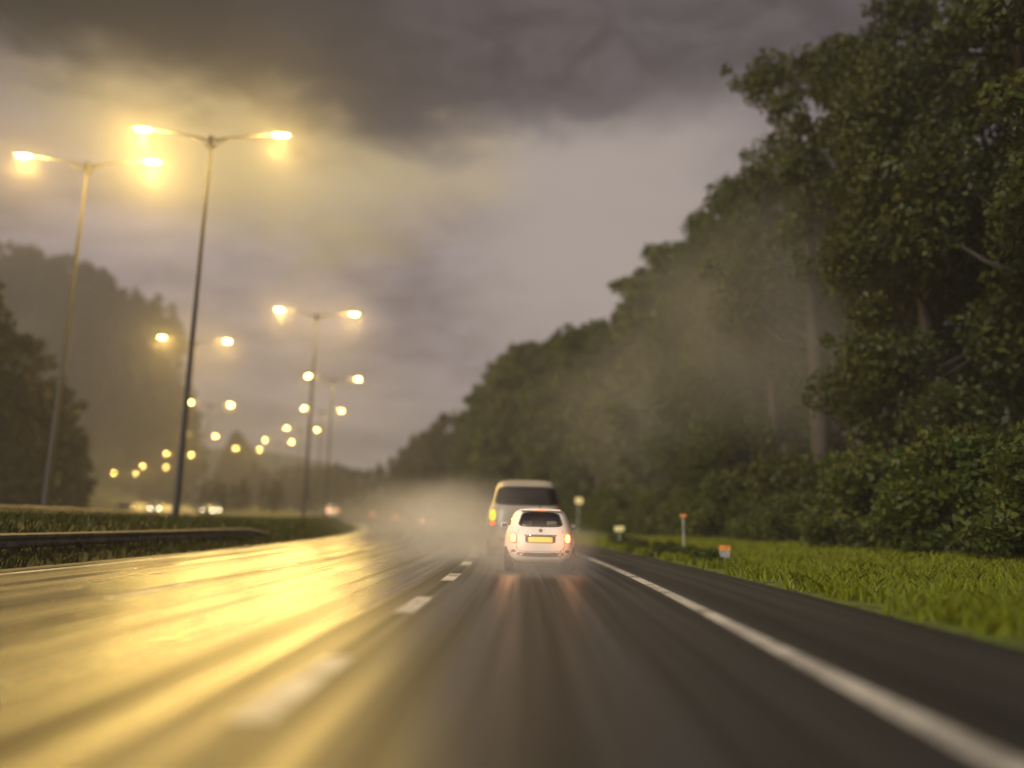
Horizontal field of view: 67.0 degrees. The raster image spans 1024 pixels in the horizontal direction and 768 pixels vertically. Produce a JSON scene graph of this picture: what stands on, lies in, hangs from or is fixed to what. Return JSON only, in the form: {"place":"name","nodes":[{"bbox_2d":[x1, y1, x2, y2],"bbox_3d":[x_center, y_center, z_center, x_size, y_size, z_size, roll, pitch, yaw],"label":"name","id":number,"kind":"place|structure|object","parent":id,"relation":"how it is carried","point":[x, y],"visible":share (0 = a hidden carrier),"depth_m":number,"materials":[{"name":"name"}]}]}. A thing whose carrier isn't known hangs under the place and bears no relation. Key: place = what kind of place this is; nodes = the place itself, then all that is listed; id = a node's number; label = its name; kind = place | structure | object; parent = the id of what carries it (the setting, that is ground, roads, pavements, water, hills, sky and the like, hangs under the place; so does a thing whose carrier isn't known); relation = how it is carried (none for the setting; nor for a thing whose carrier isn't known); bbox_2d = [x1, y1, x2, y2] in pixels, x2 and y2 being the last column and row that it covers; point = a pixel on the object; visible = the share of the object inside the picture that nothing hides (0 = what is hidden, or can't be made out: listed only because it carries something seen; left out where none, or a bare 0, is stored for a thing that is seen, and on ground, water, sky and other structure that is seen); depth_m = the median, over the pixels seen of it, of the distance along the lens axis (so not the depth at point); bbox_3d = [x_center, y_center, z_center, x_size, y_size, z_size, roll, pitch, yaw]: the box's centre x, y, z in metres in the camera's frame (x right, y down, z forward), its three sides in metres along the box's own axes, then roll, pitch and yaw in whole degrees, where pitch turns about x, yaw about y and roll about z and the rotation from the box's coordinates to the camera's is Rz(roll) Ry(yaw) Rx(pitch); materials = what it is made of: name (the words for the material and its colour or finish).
{"place":"outdoors","nodes":[
{"label":"outdoors","id":0,"kind":"place"},
{"bbox_2d":[0,0,1018,473],"label":"sky","id":1,"kind":"structure","parent":0,"point":[466,179],"materials":[{"name":"grey"}]},
{"bbox_2d":[0,508,1023,767],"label":"road","id":2,"kind":"structure","parent":0,"point":[484,660],"depth_m":5.73,"materials":[{"name":"grey asphalt"}]},
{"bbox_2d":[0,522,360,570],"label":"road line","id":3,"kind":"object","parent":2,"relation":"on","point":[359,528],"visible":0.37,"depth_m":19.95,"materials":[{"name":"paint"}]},
{"bbox_2d":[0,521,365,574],"bbox_3d":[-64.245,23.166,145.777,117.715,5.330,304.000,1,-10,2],"label":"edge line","id":4,"kind":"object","parent":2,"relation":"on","point":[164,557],"visible":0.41,"depth_m":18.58,"materials":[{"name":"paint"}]},
{"bbox_2d":[104,528,408,597],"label":"lane markings","id":5,"kind":"object","parent":2,"relation":"on","point":[140,592],"visible":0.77,"depth_m":11.45,"materials":[{"name":"paint"}]},
{"bbox_2d":[226,517,477,721],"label":"lane markings","id":6,"kind":"object","parent":2,"relation":"on","point":[271,705],"visible":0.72,"depth_m":4.93,"materials":[{"name":"paint"}]},
{"bbox_2d":[486,480,562,555],"bbox_3d":[0.460,4.536,26.133,2.520,2.420,5.297,1,-10,1],"label":"van","id":7,"kind":"object","parent":2,"relation":"on","point":[510,498],"visible":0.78,"depth_m":23.88,"materials":[{"name":"beige paint"}]},
{"bbox_2d":[501,503,576,570],"bbox_3d":[0.660,3.694,18.856,1.890,1.515,3.551,1,-10,1],"label":"hatchback","id":8,"kind":"object","parent":2,"relation":"on","point":[540,535],"visible":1,"depth_m":17.27,"materials":[{"name":"white paint"}]},
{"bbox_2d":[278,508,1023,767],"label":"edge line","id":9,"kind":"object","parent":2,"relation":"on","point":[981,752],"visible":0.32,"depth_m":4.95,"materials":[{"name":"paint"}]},
{"bbox_2d":[0,299,1023,650],"bbox_3d":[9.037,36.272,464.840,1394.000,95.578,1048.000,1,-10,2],"label":"ground","id":10,"kind":"structure","parent":0,"point":[226,463],"depth_m":262.03,"materials":[{"name":"green plant"}]},
{"bbox_2d":[0,264,22,319],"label":"hill tree","id":11,"kind":"object","parent":10,"relation":"on","point":[10,291],"visible":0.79,"depth_m":306.53,"materials":[{"name":"green plant"}]},
{"bbox_2d":[0,281,33,498],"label":"dark tree","id":12,"kind":"object","parent":10,"relation":"on","point":[6,328],"visible":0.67,"depth_m":65.16,"materials":[{"name":"green plant"}]},
{"bbox_2d":[0,252,42,311],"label":"hill tree","id":13,"kind":"object","parent":10,"relation":"on","point":[13,259],"visible":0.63,"depth_m":311.08,"materials":[{"name":"green plant"}]},
{"bbox_2d":[6,247,40,301],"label":"hill tree","id":14,"kind":"object","parent":10,"relation":"on","point":[28,253],"visible":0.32,"depth_m":319.39,"materials":[{"name":"green plant"}]},
{"bbox_2d":[0,330,87,514],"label":"dark tree","id":15,"kind":"object","parent":10,"relation":"on","point":[15,347],"visible":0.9,"depth_m":66.86,"materials":[{"name":"green plant"}]},
{"bbox_2d":[4,374,90,507],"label":"dark tree","id":16,"kind":"object","parent":10,"relation":"on","point":[74,438],"visible":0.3,"depth_m":79.16,"materials":[{"name":"green plant"}]},
{"bbox_2d":[28,257,70,305],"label":"hill tree","id":17,"kind":"object","parent":10,"relation":"on","point":[58,264],"visible":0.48,"depth_m":316.34,"materials":[{"name":"green plant"}]},
{"bbox_2d":[23,416,92,508],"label":"dark tree","id":18,"kind":"object","parent":10,"relation":"on","point":[80,454],"visible":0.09,"depth_m":86.06,"materials":[{"name":"green plant"}]},
{"bbox_2d":[51,375,98,436],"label":"hill tree","id":19,"kind":"object","parent":10,"relation":"on","point":[85,392],"visible":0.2,"depth_m":268.35,"materials":[{"name":"green plant"}]},
{"bbox_2d":[66,259,101,318],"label":"hill tree","id":20,"kind":"object","parent":10,"relation":"on","point":[84,267],"visible":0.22,"depth_m":324.37,"materials":[{"name":"green plant"}]},
{"bbox_2d":[73,271,102,332],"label":"hill tree","id":21,"kind":"object","parent":10,"relation":"on","point":[91,283],"visible":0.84,"depth_m":313.95,"materials":[{"name":"green plant"}]},
{"bbox_2d":[75,404,100,477],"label":"hill tree","id":22,"kind":"object","parent":10,"relation":"on","point":[84,419],"visible":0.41,"depth_m":252.49,"materials":[{"name":"green plant"}]},
{"bbox_2d":[14,152,162,506],"bbox_3d":[-21.581,-1.191,37.225,7.300,21.000,0.440,2,-10,-3],"label":"lamp post","id":23,"kind":"object","parent":10,"relation":"on","point":[87,166],"visible":0.84,"depth_m":37.45,"materials":[{"name":"grey"}]},
{"bbox_2d":[0,505,203,515],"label":"guard rail","id":24,"kind":"object","parent":10,"relation":"on","point":[35,509],"visible":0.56,"depth_m":39.56,"materials":[{"name":"metal"}]},
{"bbox_2d":[89,272,117,332],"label":"hill tree","id":25,"kind":"object","parent":10,"relation":"on","point":[102,283],"visible":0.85,"depth_m":316.26,"materials":[{"name":"green plant"}]},
{"bbox_2d":[121,434,154,495],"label":"hill tree","id":26,"kind":"object","parent":10,"relation":"on","point":[143,441],"visible":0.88,"depth_m":254.97,"materials":[{"name":"green plant"}]},
{"bbox_2d":[0,528,276,548],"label":"guard rail","id":27,"kind":"object","parent":10,"relation":"on","point":[12,540],"visible":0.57,"depth_m":20.07,"materials":[{"name":"metal"}]},
{"bbox_2d":[122,416,157,466],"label":"hill tree","id":28,"kind":"object","parent":10,"relation":"on","point":[142,423],"visible":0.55,"depth_m":267.75,"materials":[{"name":"green plant"}]},
{"bbox_2d":[126,298,162,361],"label":"hill tree","id":29,"kind":"object","parent":10,"relation":"on","point":[144,342],"visible":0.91,"depth_m":310.85,"materials":[{"name":"green plant"}]},
{"bbox_2d":[140,338,172,390],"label":"hill tree","id":30,"kind":"object","parent":10,"relation":"on","point":[158,352],"visible":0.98,"depth_m":303.55,"materials":[{"name":"green plant"}]},
{"bbox_2d":[139,439,176,500],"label":"hill tree","id":31,"kind":"object","parent":10,"relation":"on","point":[146,493],"visible":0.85,"depth_m":250.61,"materials":[{"name":"green plant"}]},
{"bbox_2d":[143,411,177,473],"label":"hill tree","id":32,"kind":"object","parent":10,"relation":"on","point":[159,426],"visible":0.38,"depth_m":269.74,"materials":[{"name":"green plant"}]},
{"bbox_2d":[147,316,182,362],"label":"hill tree","id":33,"kind":"object","parent":10,"relation":"on","point":[165,323],"visible":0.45,"depth_m":317.32,"materials":[{"name":"green plant"}]},
{"bbox_2d":[152,427,191,501],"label":"hill tree","id":34,"kind":"object","parent":10,"relation":"on","point":[174,435],"visible":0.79,"depth_m":252.58,"materials":[{"name":"green plant"}]},
{"bbox_2d":[0,509,356,568],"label":"median grass","id":35,"kind":"structure","parent":10,"relation":"on","point":[327,526],"depth_m":24.21,"materials":[{"name":"plant"}]},
{"bbox_2d":[166,320,192,380],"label":"hill tree","id":36,"kind":"object","parent":10,"relation":"on","point":[183,345],"visible":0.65,"depth_m":323.69,"materials":[{"name":"green plant"}]},
{"bbox_2d":[164,380,204,427],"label":"hill tree","id":37,"kind":"object","parent":10,"relation":"on","point":[194,414],"visible":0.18,"depth_m":299.74,"materials":[{"name":"green plant"}]},
{"bbox_2d":[161,434,208,499],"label":"hill tree","id":38,"kind":"object","parent":10,"relation":"on","point":[192,450],"visible":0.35,"depth_m":259.74,"materials":[{"name":"green plant"}]},
{"bbox_2d":[171,430,207,493],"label":"hill tree","id":39,"kind":"object","parent":10,"relation":"on","point":[199,457],"visible":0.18,"depth_m":270.10,"materials":[{"name":"green plant"}]},
{"bbox_2d":[132,126,291,515],"bbox_3d":[-14.202,-1.567,34.268,7.300,21.000,0.440,2,-10,-3],"label":"lamp post","id":40,"kind":"object","parent":10,"relation":"on","point":[211,140],"visible":0.83,"depth_m":34.48,"materials":[{"name":"grey"}]},
{"bbox_2d":[208,483,228,510],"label":"median tree","id":41,"kind":"object","parent":10,"relation":"on","point":[222,497],"visible":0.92,"depth_m":151.42,"materials":[{"name":"green plant"}]},
{"bbox_2d":[252,469,272,505],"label":"dark tree","id":42,"kind":"object","parent":10,"relation":"on","point":[257,488],"visible":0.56,"depth_m":276.45,"materials":[{"name":"green plant"}]},
{"bbox_2d":[274,308,359,516],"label":"lamp post","id":43,"kind":"object","parent":10,"relation":"on","point":[316,316],"visible":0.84,"depth_m":65.73,"materials":[{"name":"grey"}]},
{"bbox_2d":[318,466,342,505],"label":"broadleaf tree","id":44,"kind":"object","parent":10,"relation":"on","point":[331,471],"visible":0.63,"depth_m":227.11,"materials":[{"name":"green plant"}]},
{"bbox_2d":[304,375,360,516],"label":"lamp post","id":45,"kind":"object","parent":10,"relation":"on","point":[326,487],"visible":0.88,"depth_m":98.61,"materials":[{"name":"grey"}]},
{"bbox_2d":[332,468,349,508],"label":"broadleaf tree","id":46,"kind":"object","parent":10,"relation":"on","point":[339,473],"visible":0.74,"depth_m":220.29,"materials":[{"name":"green plant"}]},
{"bbox_2d":[346,469,367,509],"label":"broadleaf tree","id":47,"kind":"object","parent":10,"relation":"on","point":[355,486],"visible":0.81,"depth_m":206.83,"materials":[{"name":"green plant"}]},
{"bbox_2d":[366,462,385,510],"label":"broadleaf tree","id":48,"kind":"object","parent":10,"relation":"on","point":[376,483],"visible":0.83,"depth_m":193.43,"materials":[{"name":"green plant"}]},
{"bbox_2d":[377,456,399,511],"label":"broadleaf tree","id":49,"kind":"object","parent":10,"relation":"on","point":[385,501],"visible":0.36,"depth_m":186.25,"materials":[{"name":"green plant"}]},
{"bbox_2d":[383,448,414,512],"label":"broadleaf tree","id":50,"kind":"object","parent":10,"relation":"on","point":[391,481],"visible":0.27,"depth_m":179.97,"materials":[{"name":"green plant"}]},
{"bbox_2d":[393,432,430,513],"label":"broadleaf tree","id":51,"kind":"object","parent":10,"relation":"on","point":[401,482],"visible":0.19,"depth_m":172.66,"materials":[{"name":"green plant"}]},
{"bbox_2d":[398,428,445,514],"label":"broadleaf tree","id":52,"kind":"object","parent":10,"relation":"on","point":[407,493],"visible":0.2,"depth_m":164.77,"materials":[{"name":"green plant"}]},
{"bbox_2d":[405,420,450,515],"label":"broadleaf tree","id":53,"kind":"object","parent":10,"relation":"on","point":[429,471],"visible":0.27,"depth_m":158.76,"materials":[{"name":"green plant"}]},
{"bbox_2d":[412,409,460,516],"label":"broadleaf tree","id":54,"kind":"object","parent":10,"relation":"on","point":[426,505],"visible":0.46,"depth_m":153.41,"materials":[{"name":"green plant"}]},
{"bbox_2d":[430,495,457,517],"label":"shrub","id":55,"kind":"object","parent":10,"relation":"on","point":[443,502],"visible":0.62,"depth_m":143.24,"materials":[{"name":"green plant"}]},
{"bbox_2d":[441,409,465,502],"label":"broadleaf tree","id":56,"kind":"object","parent":10,"relation":"on","point":[457,430],"visible":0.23,"depth_m":149.20,"materials":[{"name":"green plant"}]},
{"bbox_2d":[443,382,485,519],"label":"broadleaf tree","id":57,"kind":"object","parent":10,"relation":"on","point":[456,482],"visible":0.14,"depth_m":130.37,"materials":[{"name":"green plant"}]},
{"bbox_2d":[456,361,524,520],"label":"broadleaf tree","id":58,"kind":"object","parent":10,"relation":"on","point":[468,426],"visible":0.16,"depth_m":126.12,"materials":[{"name":"green plant"}]},
{"bbox_2d":[460,352,521,501],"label":"broadleaf tree","id":59,"kind":"object","parent":10,"relation":"on","point":[485,412],"visible":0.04,"depth_m":120.51,"materials":[{"name":"green plant"}]},
{"bbox_2d":[459,360,524,505],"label":"broadleaf tree","id":60,"kind":"object","parent":10,"relation":"on","point":[484,493],"visible":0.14,"depth_m":116.10,"materials":[{"name":"green plant"}]},
{"bbox_2d":[471,340,548,493],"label":"broadleaf tree","id":61,"kind":"object","parent":10,"relation":"on","point":[505,379],"visible":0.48,"depth_m":112.28,"materials":[{"name":"green plant"}]},
{"bbox_2d":[499,356,567,479],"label":"broadleaf tree","id":62,"kind":"object","parent":10,"relation":"on","point":[532,369],"visible":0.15,"depth_m":108.75,"materials":[{"name":"green plant"}]},
{"bbox_2d":[523,322,593,496],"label":"broadleaf tree","id":63,"kind":"object","parent":10,"relation":"on","point":[537,395],"visible":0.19,"depth_m":100.28,"materials":[{"name":"green plant"}]},
{"bbox_2d":[516,341,617,497],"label":"broadleaf tree","id":64,"kind":"object","parent":10,"relation":"on","point":[534,465],"visible":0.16,"depth_m":94.81,"materials":[{"name":"green plant"}]},
{"bbox_2d":[531,324,609,518],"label":"broadleaf tree","id":65,"kind":"object","parent":10,"relation":"on","point":[567,346],"visible":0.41,"depth_m":88.77,"materials":[{"name":"green plant"}]},
{"bbox_2d":[555,317,621,487],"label":"broadleaf tree","id":66,"kind":"object","parent":10,"relation":"on","point":[603,324],"visible":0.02,"depth_m":99.87,"materials":[{"name":"green plant"}]},
{"bbox_2d":[563,329,614,505],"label":"broadleaf tree","id":67,"kind":"object","parent":10,"relation":"on","point":[597,341],"visible":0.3,"depth_m":86.34,"materials":[{"name":"green plant"}]},
{"bbox_2d":[581,485,617,531],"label":"shrub","id":68,"kind":"object","parent":10,"relation":"on","point":[600,499],"visible":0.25,"depth_m":67.58,"materials":[{"name":"green plant"}]},
{"bbox_2d":[589,301,634,491],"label":"broadleaf tree","id":69,"kind":"object","parent":10,"relation":"on","point":[610,355],"visible":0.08,"depth_m":81.61,"materials":[{"name":"green plant"}]},
{"bbox_2d":[589,477,647,533],"bbox_3d":[9.585,10.103,63.467,5.020,4.909,5.674,-6,-13,36],"label":"shrub","id":70,"kind":"object","parent":10,"relation":"on","point":[616,509],"visible":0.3,"depth_m":62.63,"materials":[{"name":"green plant"}]},
{"bbox_2d":[560,266,690,532],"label":"broadleaf tree","id":71,"kind":"object","parent":10,"relation":"on","point":[602,443],"visible":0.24,"depth_m":70.19,"materials":[{"name":"green plant"}]},
{"bbox_2d":[617,482,672,534],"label":"shrub","id":72,"kind":"object","parent":10,"relation":"on","point":[646,505],"visible":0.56,"depth_m":56.88,"materials":[{"name":"green plant"}]},
{"bbox_2d":[643,539,676,557],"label":"weed clump","id":73,"kind":"object","parent":10,"relation":"on","point":[659,547],"visible":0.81,"depth_m":26.33,"materials":[{"name":"green plant"}]},
{"bbox_2d":[602,241,729,514],"bbox_3d":[13.975,0.232,66.002,13.631,25.912,13.310,1,-10,-2],"label":"broadleaf tree","id":74,"kind":"object","parent":10,"relation":"on","point":[636,379],"visible":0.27,"depth_m":64.49,"materials":[{"name":"green plant"}]},
{"bbox_2d":[656,506,685,535],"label":"shrub","id":75,"kind":"object","parent":10,"relation":"on","point":[672,514],"visible":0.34,"depth_m":49.28,"materials":[{"name":"green plant"}]},
{"bbox_2d":[645,483,705,536],"bbox_3d":[11.906,8.586,52.447,5.606,4.061,4.950,-4,-11,25],"label":"shrub","id":76,"kind":"object","parent":10,"relation":"on","point":[680,492],"visible":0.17,"depth_m":51.67,"materials":[{"name":"green plant"}]},
{"bbox_2d":[637,245,768,513],"bbox_3d":[15.436,0.306,60.385,11.494,23.771,11.239,-2,-11,15],"label":"broadleaf tree","id":77,"kind":"object","parent":10,"relation":"on","point":[646,443],"visible":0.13,"depth_m":57.90,"materials":[{"name":"green plant"}]},
{"bbox_2d":[676,495,736,536],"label":"shrub","id":78,"kind":"object","parent":10,"relation":"on","point":[689,505],"visible":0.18,"depth_m":45.14,"materials":[{"name":"green plant"}]},
{"bbox_2d":[642,207,800,498],"bbox_3d":[15.113,-0.827,54.816,12.815,24.107,11.645,9,-13,-37],"label":"broadleaf tree","id":79,"kind":"object","parent":10,"relation":"on","point":[670,383],"visible":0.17,"depth_m":54.71,"materials":[{"name":"green plant"}]},
{"bbox_2d":[677,468,767,538],"bbox_3d":[12.268,6.748,42.458,5.600,4.273,4.954,7,-12,-30],"label":"shrub","id":80,"kind":"object","parent":10,"relation":"on","point":[719,488],"visible":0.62,"depth_m":42.18,"materials":[{"name":"green plant"}]},
{"bbox_2d":[722,490,784,539],"bbox_3d":[12.276,6.797,39.152,3.472,2.840,3.924,5,-11,-20],"label":"shrub","id":81,"kind":"object","parent":10,"relation":"on","point":[739,507],"visible":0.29,"depth_m":38.79,"materials":[{"name":"green plant"}]},
{"bbox_2d":[662,148,853,535],"bbox_3d":[14.950,-2.494,50.871,11.537,26.061,11.243,11,-14,-43],"label":"broadleaf tree","id":82,"kind":"object","parent":10,"relation":"on","point":[780,357],"visible":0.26,"depth_m":49.31,"materials":[{"name":"green plant"}]},
{"bbox_2d":[729,488,796,541],"bbox_3d":[12.393,6.325,36.857,4.248,2.967,3.750,1,-10,0],"label":"shrub","id":83,"kind":"object","parent":10,"relation":"on","point":[758,510],"visible":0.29,"depth_m":36.17,"materials":[{"name":"green plant"}]},
{"bbox_2d":[675,176,861,503],"bbox_3d":[15.655,-1.978,46.771,11.137,23.555,11.390,-2,-11,18],"label":"broadleaf tree","id":84,"kind":"object","parent":10,"relation":"on","point":[743,207],"visible":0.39,"depth_m":45.83,"materials":[{"name":"green plant"}]},
{"bbox_2d":[748,488,842,543],"bbox_3d":[12.630,5.972,34.242,4.113,2.724,3.631,-6,-12,35],"label":"shrub","id":85,"kind":"object","parent":10,"relation":"on","point":[792,502],"visible":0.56,"depth_m":33.75,"materials":[{"name":"green plant"}]},
{"bbox_2d":[574,534,1023,639],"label":"verge grass","id":86,"kind":"structure","parent":10,"relation":"on","point":[937,584],"depth_m":15.46,"materials":[{"name":"green plant"}]},
{"bbox_2d":[695,31,924,542],"bbox_3d":[16.317,-5.164,41.292,12.436,28.164,11.617,-3,-11,20],"label":"broadleaf tree","id":87,"kind":"object","parent":10,"relation":"on","point":[825,57],"visible":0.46,"depth_m":41.12,"materials":[{"name":"green plant"}]},
{"bbox_2d":[793,442,893,547],"bbox_3d":[13.478,4.524,30.489,4.364,4.468,4.932,-1,-10,13],"label":"shrub","id":88,"kind":"object","parent":10,"relation":"on","point":[822,468],"visible":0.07,"depth_m":30.19,"materials":[{"name":"green plant"}]},
{"bbox_2d":[796,451,900,548],"bbox_3d":[12.472,4.312,27.812,4.358,3.886,3.855,-2,-11,17],"label":"shrub","id":89,"kind":"object","parent":10,"relation":"on","point":[847,537],"visible":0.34,"depth_m":27.85,"materials":[{"name":"green plant"}]},
{"bbox_2d":[767,41,997,458],"bbox_3d":[21.587,-5.740,44.697,14.364,30.547,14.740,8,-12,-34],"label":"broadleaf tree","id":90,"kind":"object","parent":10,"relation":"on","point":[820,307],"visible":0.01,"depth_m":43.99,"materials":[{"name":"green plant"}]},
{"bbox_2d":[776,20,1007,541],"bbox_3d":[17.564,-4.585,35.468,10.256,24.864,10.978,-2,-11,15],"label":"broadleaf tree","id":91,"kind":"object","parent":10,"relation":"on","point":[847,63],"visible":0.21,"depth_m":35.77,"materials":[{"name":"green plant"}]},
{"bbox_2d":[800,25,1023,545],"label":"broadleaf tree","id":92,"kind":"object","parent":10,"relation":"on","point":[944,403],"visible":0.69,"depth_m":30.76,"materials":[{"name":"green plant"}]},
{"bbox_2d":[819,446,1023,554],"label":"shrub","id":93,"kind":"object","parent":10,"relation":"on","point":[864,480],"visible":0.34,"depth_m":25.80,"materials":[{"name":"green plant"}]},
{"bbox_2d":[831,0,1023,453],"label":"broadleaf tree","id":94,"kind":"object","parent":10,"relation":"on","point":[906,13],"visible":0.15,"depth_m":37.77,"materials":[{"name":"green plant"}]},
{"bbox_2d":[856,0,1023,525],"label":"broadleaf tree","id":95,"kind":"object","parent":10,"relation":"on","point":[932,178],"visible":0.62,"depth_m":27.26,"materials":[{"name":"green plant"}]},
{"bbox_2d":[871,422,1023,559],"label":"shrub","id":96,"kind":"object","parent":10,"relation":"on","point":[939,454],"visible":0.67,"depth_m":21.71,"materials":[{"name":"green plant"}]},
{"bbox_2d":[898,27,1023,444],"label":"broadleaf tree","id":97,"kind":"object","parent":10,"relation":"on","point":[982,73],"visible":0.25,"depth_m":27.90,"materials":[{"name":"green plant"}]},
{"bbox_2d":[958,443,1023,560],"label":"shrub","id":98,"kind":"object","parent":10,"relation":"on","point":[999,540],"visible":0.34,"depth_m":19.28,"materials":[{"name":"green plant"}]},
{"bbox_2d":[968,0,1023,542],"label":"broadleaf tree","id":99,"kind":"object","parent":10,"relation":"on","point":[1012,204],"visible":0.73,"depth_m":21.01,"materials":[{"name":"green plant"}]},
{"bbox_2d":[979,419,1023,539],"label":"shrub","id":100,"kind":"object","parent":10,"relation":"on","point":[1013,461],"visible":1,"depth_m":17.69,"materials":[{"name":"green plant"}]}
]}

